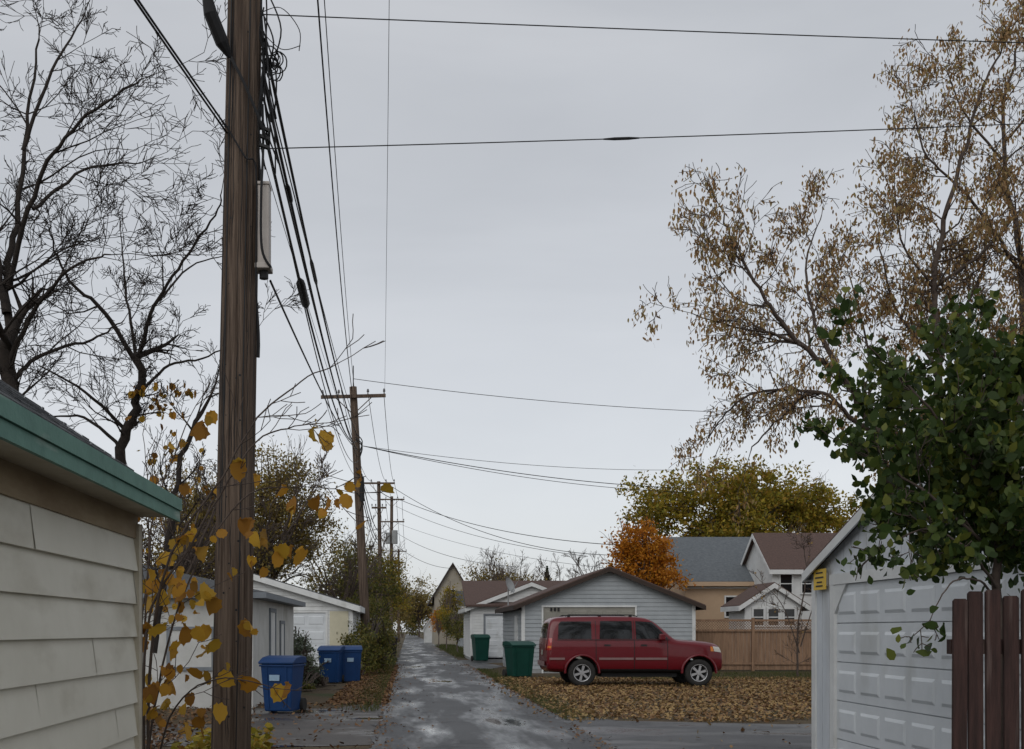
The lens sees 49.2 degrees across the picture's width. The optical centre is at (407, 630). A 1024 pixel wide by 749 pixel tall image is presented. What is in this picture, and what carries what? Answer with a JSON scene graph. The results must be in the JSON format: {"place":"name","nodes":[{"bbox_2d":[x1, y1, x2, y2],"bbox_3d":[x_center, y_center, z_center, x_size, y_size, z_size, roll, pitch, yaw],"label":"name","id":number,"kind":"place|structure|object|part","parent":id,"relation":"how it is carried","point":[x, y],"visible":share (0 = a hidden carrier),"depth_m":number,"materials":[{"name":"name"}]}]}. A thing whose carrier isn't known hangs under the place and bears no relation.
{"place":"outdoors","nodes":[
{"label":"outdoors","id":0,"kind":"place"},
{"bbox_2d":[0,379,181,748],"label":"cream sided garage","id":1,"kind":"structure","parent":0,"point":[74,505],"depth_m":5.35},
{"bbox_2d":[332,657,397,711],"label":"grass","id":2,"kind":"structure","parent":0,"point":[383,679],"depth_m":26.62,"materials":[{"name":"plant"}]},
{"bbox_2d":[385,636,397,655],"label":"black trash cart","id":3,"kind":"object","parent":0,"point":[396,637],"visible":0.3,"depth_m":65.69,"materials":[{"name":"plastic"}]},
{"bbox_2d":[432,565,462,644],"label":"walls","id":4,"kind":"structure","parent":0,"point":[452,576],"depth_m":108.00,"materials":[{"name":"beige paint"}]},
{"bbox_2d":[428,563,462,602],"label":"roof","id":5,"kind":"structure","parent":4,"relation":"on","point":[441,581],"depth_m":107.97,"materials":[{"name":"grey"}]},
{"bbox_2d":[145,632,810,748],"bbox_3d":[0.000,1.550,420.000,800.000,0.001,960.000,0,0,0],"label":"ground","id":6,"kind":"structure","parent":0,"point":[317,696],"depth_m":23.15,"materials":[{"name":"brown plant"}]},
{"bbox_2d":[0,0,227,431],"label":"bare tree","id":7,"kind":"object","parent":6,"relation":"on","point":[10,340],"visible":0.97,"depth_m":13.98,"materials":[{"name":"grey plant"}]},
{"bbox_2d":[0,113,309,652],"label":"bare tree","id":8,"kind":"object","parent":6,"relation":"on","point":[131,422],"visible":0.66,"depth_m":15.93,"materials":[{"name":"grey plant"}]},
{"bbox_2d":[140,445,255,579],"bbox_3d":[-8.076,-2.591,40.085,5.553,8.309,6.109,0,0,34],"label":"bare tree","id":9,"kind":"object","parent":6,"relation":"on","point":[187,566],"visible":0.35,"depth_m":39.91,"materials":[{"name":"brown plant"}]},
{"bbox_2d":[137,438,294,579],"bbox_3d":[-8.312,-3.042,43.947,7.672,9.223,6.603,0,0,0],"label":"olive tree","id":10,"kind":"object","parent":6,"relation":"on","point":[202,513],"visible":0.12,"depth_m":43.67,"materials":[{"name":"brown plant"}]},
{"bbox_2d":[171,722,274,748],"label":"leafy weeds","id":11,"kind":"object","parent":6,"relation":"on","point":[257,741],"visible":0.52,"depth_m":13.69,"materials":[{"name":"green plant"}]},
{"bbox_2d":[143,564,305,707],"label":"white stucco garage","id":12,"kind":"structure","parent":6,"relation":"on","point":[273,619],"depth_m":22.00,"materials":[{"name":"grey paint"}]},
{"bbox_2d":[170,630,210,666],"bbox_3d":[-4.290,0.365,21.990,0.820,0.730,0.020,0,0,0],"label":"boarded window","id":13,"kind":"structure","parent":12,"relation":"in","point":[185,652],"depth_m":21.98,"materials":[{"name":"paint"}]},
{"bbox_2d":[271,612,274,654],"bbox_3d":[-3.050,0.550,25.050,0.020,1.900,0.900,0,0,0],"label":"service door","id":14,"kind":"structure","parent":12,"relation":"in","point":[272,614],"depth_m":25.00,"materials":[{"name":"white paint"}]},
{"bbox_2d":[281,624,283,654],"bbox_3d":[-3.050,0.400,26.950,0.020,1.100,0.700,0,0,0],"label":"blind window","id":15,"kind":"structure","parent":12,"relation":"in","point":[282,625],"depth_m":27.00,"materials":[{"name":"white paint"}]},
{"bbox_2d":[202,0,300,748],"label":"utility pole","id":16,"kind":"object","parent":6,"relation":"on","point":[246,243],"visible":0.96,"depth_m":9.86,"materials":[{"name":"brown wood"}]},
{"bbox_2d":[134,0,1023,574],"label":"overhead wires","id":17,"kind":"object","parent":16,"relation":"attached to","point":[302,290],"visible":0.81,"depth_m":13.96,"materials":[{"name":"black metal"}]},
{"bbox_2d":[174,442,337,581],"bbox_3d":[-6.270,-3.170,45.660,6.688,9.471,5.907,0,0,0],"label":"bare tree","id":18,"kind":"object","parent":6,"relation":"on","point":[296,491],"visible":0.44,"depth_m":45.59,"materials":[{"name":"brown plant"}]},
{"bbox_2d":[157,431,355,589],"bbox_3d":[-6.562,-3.802,47.973,8.752,10.737,6.346,0,0,0],"label":"tall ash tree","id":19,"kind":"object","parent":6,"relation":"on","point":[278,476],"visible":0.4,"depth_m":47.57,"materials":[{"name":"green plant"}]},
{"bbox_2d":[123,314,393,748],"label":"yellow leaved sapling","id":20,"kind":"object","parent":6,"relation":"on","point":[177,589],"visible":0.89,"depth_m":8.50,"materials":[{"name":"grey plant"}]},
{"bbox_2d":[145,703,383,746],"bbox_3d":[-3.100,1.542,19.050,5.800,0.001,8.900,0,0,0],"label":"driveway pad","id":21,"kind":"object","parent":6,"relation":"on","point":[359,735],"visible":0.33,"depth_m":17.59,"materials":[{"name":"grey concrete"}]},
{"bbox_2d":[258,655,306,711],"bbox_3d":[-2.354,1.015,21.025,0.693,1.070,0.828,0,0,14],"label":"blue recycling cart","id":22,"kind":"object","parent":21,"relation":"on","point":[281,669],"visible":0.96,"depth_m":20.73,"materials":[{"name":"plastic"}]},
{"bbox_2d":[145,665,397,748],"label":"fallen leaves","id":23,"kind":"object","parent":6,"relation":"on","point":[340,698],"visible":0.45,"depth_m":23.11,"materials":[{"name":"brown plant"}]},
{"bbox_2d":[253,573,364,671],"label":"gabled white garage","id":24,"kind":"structure","parent":6,"relation":"on","point":[324,619],"depth_m":37.97,"materials":[{"name":"paint"}]},
{"bbox_2d":[294,613,325,671],"bbox_3d":[-4.100,0.450,38.002,2.600,2.090,0.056,0,0,0],"label":"garage door","id":25,"kind":"structure","parent":24,"relation":"in","point":[315,623],"depth_m":37.98,"materials":[{"name":"white metal"}]},
{"bbox_2d":[294,627,329,685],"bbox_3d":[-2.764,0.884,30.188,1.415,2.000,1.410,0,0,0],"label":"bush","id":26,"kind":"object","parent":6,"relation":"on","point":[301,648],"visible":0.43,"depth_m":30.05,"materials":[{"name":"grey plant"}]},
{"bbox_2d":[302,672,336,690],"bbox_3d":[-2.463,1.336,29.503,0.966,0.469,3.691,0,0,0],"label":"shrub","id":27,"kind":"object","parent":6,"relation":"on","point":[324,681],"visible":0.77,"depth_m":28.95,"materials":[{"name":"plant"}]},
{"bbox_2d":[317,646,344,682],"bbox_3d":[-2.216,1.000,32.425,0.693,1.100,0.828,0,0,9],"label":"blue recycling cart","id":28,"kind":"object","parent":6,"relation":"on","point":[334,665],"visible":0.91,"depth_m":32.09,"materials":[{"name":"plastic"}]},
{"bbox_2d":[302,515,391,600],"bbox_3d":[-3.577,-2.303,59.472,5.593,7.729,4.679,0,0,0],"label":"bare tree","id":29,"kind":"object","parent":6,"relation":"on","point":[350,583],"visible":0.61,"depth_m":59.23,"materials":[{"name":"brown plant"}]},
{"bbox_2d":[340,645,361,681],"bbox_3d":[-1.683,1.000,32.926,0.651,1.100,0.809,0,0,-6],"label":"blue recycling cart","id":30,"kind":"object","parent":6,"relation":"on","point":[351,661],"visible":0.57,"depth_m":32.60,"materials":[{"name":"plastic"}]},
{"bbox_2d":[321,366,385,667],"bbox_3d":[-2.039,-4.223,41.925,2.440,11.566,0.530,0,0,0],"label":"utility pole","id":31,"kind":"object","parent":6,"relation":"on","point":[353,396],"visible":0.73,"depth_m":41.85,"materials":[{"name":"brown wood"}]},
{"bbox_2d":[300,531,412,608],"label":"alley tree","id":32,"kind":"object","parent":6,"relation":"on","point":[384,592],"visible":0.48,"depth_m":65.36,"materials":[{"name":"green plant"}]},
{"bbox_2d":[338,617,398,674],"bbox_3d":[-1.444,0.551,41.040,2.218,2.072,9.752,0,0,0],"label":"alley shrub","id":33,"kind":"object","parent":6,"relation":"on","point":[373,641],"visible":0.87,"depth_m":37.73,"materials":[{"name":"green plant"}]},
{"bbox_2d":[346,588,401,653],"bbox_3d":[-1.949,-0.263,52.977,3.709,3.715,8.031,0,0,0],"label":"alley shrub","id":34,"kind":"object","parent":6,"relation":"on","point":[376,612],"visible":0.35,"depth_m":53.02,"materials":[{"name":"green plant"}]},
{"bbox_2d":[364,479,394,623],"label":"utility pole","id":35,"kind":"object","parent":6,"relation":"on","point":[378,507],"visible":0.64,"depth_m":74.88,"materials":[{"name":"brown wood"}]},
{"bbox_2d":[351,525,423,612],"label":"alley tree","id":36,"kind":"object","parent":6,"relation":"on","point":[389,560],"visible":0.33,"depth_m":79.76,"materials":[{"name":"green plant"}]},
{"bbox_2d":[381,496,403,630],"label":"utility pole","id":37,"kind":"object","parent":6,"relation":"on","point":[392,539],"visible":0.67,"depth_m":99.83,"materials":[{"name":"brown wood"}]},
{"bbox_2d":[370,558,415,629],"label":"alley tree","id":38,"kind":"object","parent":6,"relation":"on","point":[396,617],"visible":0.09,"depth_m":119.81,"materials":[{"name":"green plant"}]},
{"bbox_2d":[393,549,406,641],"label":"utility pole","id":39,"kind":"object","parent":6,"relation":"on","point":[398,626],"visible":0.38,"depth_m":149.86,"materials":[{"name":"brown wood"}]},
{"bbox_2d":[393,586,421,637],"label":"end tree","id":40,"kind":"object","parent":6,"relation":"on","point":[404,611],"visible":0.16,"depth_m":229.23,"materials":[{"name":"plant"}]},
{"bbox_2d":[393,588,435,634],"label":"end tree","id":41,"kind":"object","parent":6,"relation":"on","point":[408,628],"visible":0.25,"depth_m":328.26,"materials":[{"name":"plant"}]},
{"bbox_2d":[403,569,437,636],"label":"end tree","id":42,"kind":"object","parent":6,"relation":"on","point":[423,598],"visible":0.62,"depth_m":239.47,"materials":[{"name":"green plant"}]},
{"bbox_2d":[422,618,431,643],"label":"white shed","id":43,"kind":"structure","parent":6,"relation":"on","point":[427,634],"depth_m":125.00,"materials":[{"name":"paint"}]},
{"bbox_2d":[428,607,444,646],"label":"tree","id":44,"kind":"object","parent":6,"relation":"on","point":[434,619],"visible":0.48,"depth_m":103.17,"materials":[{"name":"grey plant"}]},
{"bbox_2d":[434,582,464,648],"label":"tree","id":45,"kind":"object","parent":6,"relation":"on","point":[447,606],"visible":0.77,"depth_m":90.78,"materials":[{"name":"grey plant"}]},
{"bbox_2d":[436,643,464,657],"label":"grass","id":46,"kind":"structure","parent":6,"relation":"on","point":[452,649],"depth_m":78.97,"materials":[{"name":"green plant"}]},
{"bbox_2d":[438,604,463,652],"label":"roadside shrub","id":47,"kind":"object","parent":6,"relation":"on","point":[452,624],"visible":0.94,"depth_m":73.90,"materials":[{"name":"green plant"}]},
{"bbox_2d":[455,591,464,646],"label":"grey shed","id":48,"kind":"structure","parent":6,"relation":"on","point":[461,642],"depth_m":96.28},
{"bbox_2d":[460,660,502,668],"bbox_3d":[4.650,1.542,50.500,4.700,0.001,15.000,0,0,0],"label":"driveway pad","id":49,"kind":"object","parent":6,"relation":"on","point":[480,664],"visible":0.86,"depth_m":51.37,"materials":[{"name":"grey concrete"}]},
{"bbox_2d":[471,634,490,660],"bbox_3d":[3.646,0.875,55.521,0.819,1.350,0.906,0,0,-11],"label":"green trash cart","id":50,"kind":"object","parent":49,"relation":"on","point":[480,646],"visible":0.99,"depth_m":55.18,"materials":[{"name":"plastic"}]},
{"bbox_2d":[456,543,531,591],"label":"brown tree","id":51,"kind":"object","parent":6,"relation":"on","point":[481,578],"visible":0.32,"depth_m":94.72,"materials":[{"name":"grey plant"}]},
{"bbox_2d":[478,545,527,580],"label":"bare tree","id":52,"kind":"object","parent":6,"relation":"on","point":[497,567],"visible":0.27,"depth_m":87.26,"materials":[{"name":"grey plant"}]},
{"bbox_2d":[458,581,563,659],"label":"brown roofed garage","id":53,"kind":"structure","parent":6,"relation":"on","point":[483,600],"depth_m":56.99,"materials":[{"name":"white paint"}]},
{"bbox_2d":[485,616,502,658],"bbox_3d":[4.725,0.375,57.002,1.450,2.240,0.056,0,0,0],"label":"garage door","id":54,"kind":"structure","parent":53,"relation":"in","point":[489,620],"depth_m":56.99,"materials":[{"name":"white metal"}]},
{"bbox_2d":[502,641,535,676],"bbox_3d":[3.674,0.950,36.620,0.861,1.200,0.906,0,0,-17],"label":"green trash cart","id":55,"kind":"object","parent":6,"relation":"on","point":[519,656],"visible":0.97,"depth_m":36.30,"materials":[{"name":"plastic"}]},
{"bbox_2d":[495,558,557,580],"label":"brown tree","id":56,"kind":"object","parent":6,"relation":"on","point":[529,579],"visible":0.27,"depth_m":97.67,"materials":[{"name":"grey plant"}]},
{"bbox_2d":[533,553,604,580],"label":"bare tree","id":57,"kind":"object","parent":6,"relation":"on","point":[542,564],"visible":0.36,"depth_m":86.12,"materials":[{"name":"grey plant"}]},
{"bbox_2d":[561,548,614,576],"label":"bare tree","id":58,"kind":"object","parent":6,"relation":"on","point":[578,563],"visible":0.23,"depth_m":84.84,"materials":[{"name":"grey plant"}]},
{"bbox_2d":[495,566,705,672],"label":"grey sided garage","id":59,"kind":"structure","parent":6,"relation":"on","point":[612,590],"depth_m":39.98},
{"bbox_2d":[506,577,517,604],"bbox_3d":[4.114,-1.472,43.946,0.476,1.244,0.496,0,0,0],"label":"satellite dish","id":60,"kind":"object","parent":59,"relation":"on","point":[510,585],"visible":0.97,"depth_m":44.07,"materials":[{"name":"grey metal"}]},
{"bbox_2d":[514,615,517,640],"bbox_3d":[4.115,0.450,42.000,0.050,2.000,1.000,0,0,0],"label":"side door","id":61,"kind":"structure","parent":59,"relation":"in","point":[515,617],"depth_m":41.67,"materials":[{"name":"white paint"}]},
{"bbox_2d":[543,607,634,671],"bbox_3d":[6.540,0.335,40.002,3.300,2.320,0.056,0,0,0],"label":"garage door","id":62,"kind":"structure","parent":59,"relation":"in","point":[547,614],"depth_m":39.99,"materials":[{"name":"beige metal"}]},
{"bbox_2d":[537,614,721,685],"bbox_3d":[6.214,0.556,31.320,4.925,1.987,2.340,0,0,0],"label":"red suv","id":63,"kind":"object","parent":6,"relation":"on","point":[612,645],"visible":1,"depth_m":30.40,"materials":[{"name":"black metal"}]},
{"bbox_3d":[3.858,0.005,31.320,0.080,0.410,1.320,0,0,0],"label":"rear window","id":64,"kind":"part","parent":63,"relation":"part of","materials":[{"name":"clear glass"}]},
{"bbox_3d":[4.440,0.470,30.362,0.160,0.120,0.006,0,0,0],"label":"fuel door","id":65,"kind":"part","parent":63,"relation":"part of","materials":[{"name":"red metal"}]},
{"bbox_3d":[4.580,0.000,30.465,0.920,0.480,0.135,0,0,0],"label":"quarter window","id":66,"kind":"part","parent":63,"relation":"part of","materials":[{"name":"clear glass"}]},
{"bbox_3d":[5.710,-0.005,30.464,0.900,0.490,0.132,0,0,0],"label":"rear door window","id":67,"kind":"part","parent":63,"relation":"part of","materials":[{"name":"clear glass"}]},
{"bbox_3d":[6.710,-0.005,30.481,0.900,0.490,0.165,0,0,0],"label":"front door window","id":68,"kind":"part","parent":63,"relation":"part of","materials":[{"name":"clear glass"}]},
{"bbox_2d":[478,668,810,720],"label":"grass","id":69,"kind":"structure","parent":6,"relation":"on","point":[494,674],"depth_m":25.36,"materials":[{"name":"plant"}]},
{"bbox_2d":[482,676,810,748],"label":"fallen leaves","id":70,"kind":"object","parent":6,"relation":"on","point":[750,689],"visible":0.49,"depth_m":25.03,"materials":[{"name":"brown plant"}]},
{"bbox_2d":[599,502,702,590],"bbox_3d":[10.682,-2.024,50.013,3.869,7.210,4.004,0,0,-43],"label":"orange tree","id":71,"kind":"object","parent":6,"relation":"on","point":[637,556],"visible":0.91,"depth_m":49.46,"materials":[{"name":"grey plant"}]},
{"bbox_2d":[554,713,810,748],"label":"driveway apron","id":72,"kind":"object","parent":6,"relation":"on","point":[644,735],"visible":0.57,"depth_m":16.41,"materials":[{"name":"grey concrete"}]},
{"bbox_2d":[947,589,1023,748],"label":"brown picket fence","id":73,"kind":"object","parent":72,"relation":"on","point":[968,646],"visible":1,"depth_m":6.00,"materials":[{"name":"brown wood"}]},
{"bbox_2d":[614,442,861,541],"bbox_3d":[20.568,-4.580,65.127,17.649,12.347,8.612,0,0,-20],"label":"yellow green tree","id":74,"kind":"object","parent":6,"relation":"on","point":[769,506],"visible":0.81,"depth_m":63.59,"materials":[{"name":"grey plant"}]},
{"bbox_2d":[696,618,810,670],"bbox_3d":[16.740,0.540,41.960,12.080,2.020,0.120,0,0,0],"label":"cedar fence","id":75,"kind":"object","parent":6,"relation":"on","point":[746,649],"visible":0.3,"depth_m":42.00,"materials":[{"name":"brown wood"}]},
{"bbox_2d":[720,582,810,668],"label":"white cottage","id":76,"kind":"structure","parent":6,"relation":"on","point":[741,606],"depth_m":44.80,"materials":[{"name":"paint"}]},
{"bbox_2d":[751,607,764,626],"bbox_3d":[14.150,-0.525,44.769,0.546,0.790,0.063,0,0,0],"label":"window frame","id":77,"kind":"structure","parent":76,"relation":"in","point":[752,608],"depth_m":44.75,"materials":[{"name":"white paint"}]},
{"bbox_2d":[754,609,762,624],"bbox_3d":[14.150,-0.525,44.790,0.400,0.650,0.020,0,0,0],"label":"window glass","id":78,"kind":"structure","parent":76,"relation":"in","point":[757,612],"depth_m":44.78,"materials":[{"name":"grey glass"}]},
{"bbox_2d":[766,607,779,626],"bbox_3d":[14.750,-0.525,44.769,0.546,0.790,0.063,0,0,0],"label":"window frame","id":79,"kind":"structure","parent":76,"relation":"in","point":[767,608],"depth_m":44.75,"materials":[{"name":"white paint"}]},
{"bbox_2d":[769,609,777,624],"bbox_3d":[14.750,-0.525,44.790,0.400,0.650,0.020,0,0,0],"label":"window glass","id":80,"kind":"structure","parent":76,"relation":"in","point":[771,614],"depth_m":44.78,"materials":[{"name":"grey glass"}]},
{"bbox_2d":[782,607,795,626],"bbox_3d":[15.400,-0.525,44.769,0.546,0.790,0.063,0,0,0],"label":"window frame","id":81,"kind":"structure","parent":76,"relation":"in","point":[783,614],"depth_m":44.75,"materials":[{"name":"white paint"}]},
{"bbox_2d":[785,609,793,624],"bbox_3d":[15.400,-0.525,44.790,0.400,0.650,0.020,0,0,0],"label":"window glass","id":82,"kind":"structure","parent":76,"relation":"in","point":[790,612],"depth_m":44.78,"materials":[{"name":"grey glass"}]},
{"bbox_2d":[749,517,813,676],"bbox_3d":[12.511,-1.068,35.830,2.825,5.236,1.565,0,0,0],"label":"bare sapling","id":83,"kind":"object","parent":6,"relation":"on","point":[799,618],"visible":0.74,"depth_m":35.99,"materials":[{"name":"brown plant"}]},
{"bbox_2d":[627,0,1023,532],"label":"brown leaved tree","id":84,"kind":"object","parent":6,"relation":"on","point":[1000,184],"visible":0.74,"depth_m":21.92,"materials":[{"name":"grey plant"}]},
{"bbox_2d":[793,284,1023,748],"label":"green leaved tree","id":85,"kind":"object","parent":6,"relation":"on","point":[969,447],"visible":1,"depth_m":6.51,"materials":[{"name":"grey plant"}]},
{"bbox_2d":[802,433,1023,748],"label":"white garage","id":86,"kind":"structure","parent":6,"relation":"on","point":[866,693],"depth_m":10.47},
{"bbox_2d":[814,568,827,589],"bbox_3d":[4.418,-0.540,11.830,0.064,0.220,0.340,0,0,0],"label":"yellow warning sign","id":87,"kind":"object","parent":86,"relation":"attached to","point":[820,579],"visible":1,"depth_m":11.79,"materials":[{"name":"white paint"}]},
{"bbox_2d":[837,566,1023,748],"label":"garage door","id":88,"kind":"structure","parent":86,"relation":"in","point":[919,690],"depth_m":10.05,"materials":[{"name":"white metal"}]},
{"bbox_2d":[370,634,612,748],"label":"alley road","id":89,"kind":"structure","parent":0,"point":[461,726],"depth_m":20.20,"materials":[{"name":"grey asphalt"}]},
{"bbox_2d":[369,664,616,748],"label":"fallen leaves","id":90,"kind":"object","parent":89,"relation":"on","point":[380,724],"visible":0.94,"depth_m":20.98,"materials":[{"name":"brown plant"}]},
{"bbox_2d":[0,0,1023,631],"label":"sky","id":91,"kind":"structure","parent":0,"point":[515,270],"materials":[{"name":"grey"}]},
{"bbox_2d":[665,553,750,659],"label":"walls","id":92,"kind":"structure","parent":0,"point":[712,600],"depth_m":52.00,"materials":[{"name":"beige paint"}]},
{"bbox_2d":[657,537,753,581],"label":"roof","id":93,"kind":"structure","parent":92,"relation":"on","point":[712,559],"depth_m":53.41,"materials":[{"name":"grey"}]},
{"bbox_2d":[658,552,753,585],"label":"fascia trim","id":94,"kind":"structure","parent":93,"relation":"attached to","point":[723,583],"depth_m":51.58,"materials":[{"name":"beige paint"}]},
{"bbox_2d":[684,587,749,588],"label":"belt trim","id":95,"kind":"structure","parent":92,"relation":"attached to","point":[717,587],"depth_m":51.95,"materials":[{"name":"white paint"}]},
{"bbox_2d":[724,596,735,617],"bbox_3d":[15.200,-1.100,51.968,0.746,1.040,0.063,0,0,0],"label":"window frame","id":96,"kind":"object","parent":92,"relation":"attached to","point":[725,616],"visible":0.43,"depth_m":51.94,"materials":[{"name":"white wood"}]},
{"bbox_2d":[726,597,734,615],"bbox_3d":[15.200,-1.100,51.990,0.600,0.900,0.020,0,0,0],"label":"window glass","id":97,"kind":"object","parent":96,"relation":"in","point":[727,600],"visible":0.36,"depth_m":51.98,"materials":[{"name":"glass"}]},
{"bbox_2d":[631,670,810,680],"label":"grass","id":98,"kind":"structure","parent":0,"point":[787,674],"depth_m":36.77,"materials":[{"name":"plant"}]},
{"label":"soffit","id":99,"kind":"object","parent":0,"visible":0},
{"bbox_2d":[427,563,463,605],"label":"fascia trim","id":100,"kind":"structure","parent":99,"relation":"on","point":[443,579],"depth_m":107.63,"materials":[{"name":"wood"}]},
{"bbox_3d":[18.349,1.475,51.200,4.522,0.150,4.420,0,0,0],"label":"foundation","id":101,"kind":"object","parent":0,"visible":0},
{"bbox_2d":[746,543,810,660],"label":"walls","id":102,"kind":"structure","parent":101,"relation":"on","point":[754,562],"depth_m":49.94,"materials":[{"name":"white paint"}]},
{"bbox_2d":[779,574,793,593],"bbox_3d":[16.700,-2.050,48.968,0.646,0.940,0.063,0,0,0],"label":"window frame","id":103,"kind":"object","parent":102,"relation":"attached to","point":[792,581],"visible":0.71,"depth_m":48.94,"materials":[{"name":"white wood"}]},
{"bbox_2d":[781,575,791,592],"bbox_3d":[16.700,-2.050,48.990,0.500,0.800,0.020,0,0,0],"label":"window glass","id":104,"kind":"object","parent":103,"relation":"in","point":[786,579],"visible":0.79,"depth_m":48.98,"materials":[{"name":"black glass"}]},
{"bbox_2d":[742,533,835,569],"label":"roof","id":105,"kind":"structure","parent":102,"relation":"on","point":[778,551],"depth_m":50.16,"materials":[{"name":"brown"}]},
{"bbox_2d":[741,534,803,573],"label":"fascia trim","id":106,"kind":"structure","parent":105,"relation":"attached to","point":[777,571],"depth_m":48.98,"materials":[{"name":"white paint"}]},
{"bbox_2d":[800,574,810,593],"bbox_3d":[17.650,-2.050,48.968,0.646,0.940,0.063,0,0,0],"label":"window frame","id":107,"kind":"object","parent":102,"relation":"attached to","point":[801,585],"visible":0.48,"depth_m":48.94,"materials":[{"name":"white wood"}]},
{"bbox_2d":[802,582,810,592],"bbox_3d":[17.650,-2.050,48.990,0.500,0.800,0.020,0,0,0],"label":"window glass","id":108,"kind":"object","parent":107,"relation":"in","point":[808,587],"visible":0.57,"depth_m":48.98,"materials":[{"name":"black glass"}]}
]}

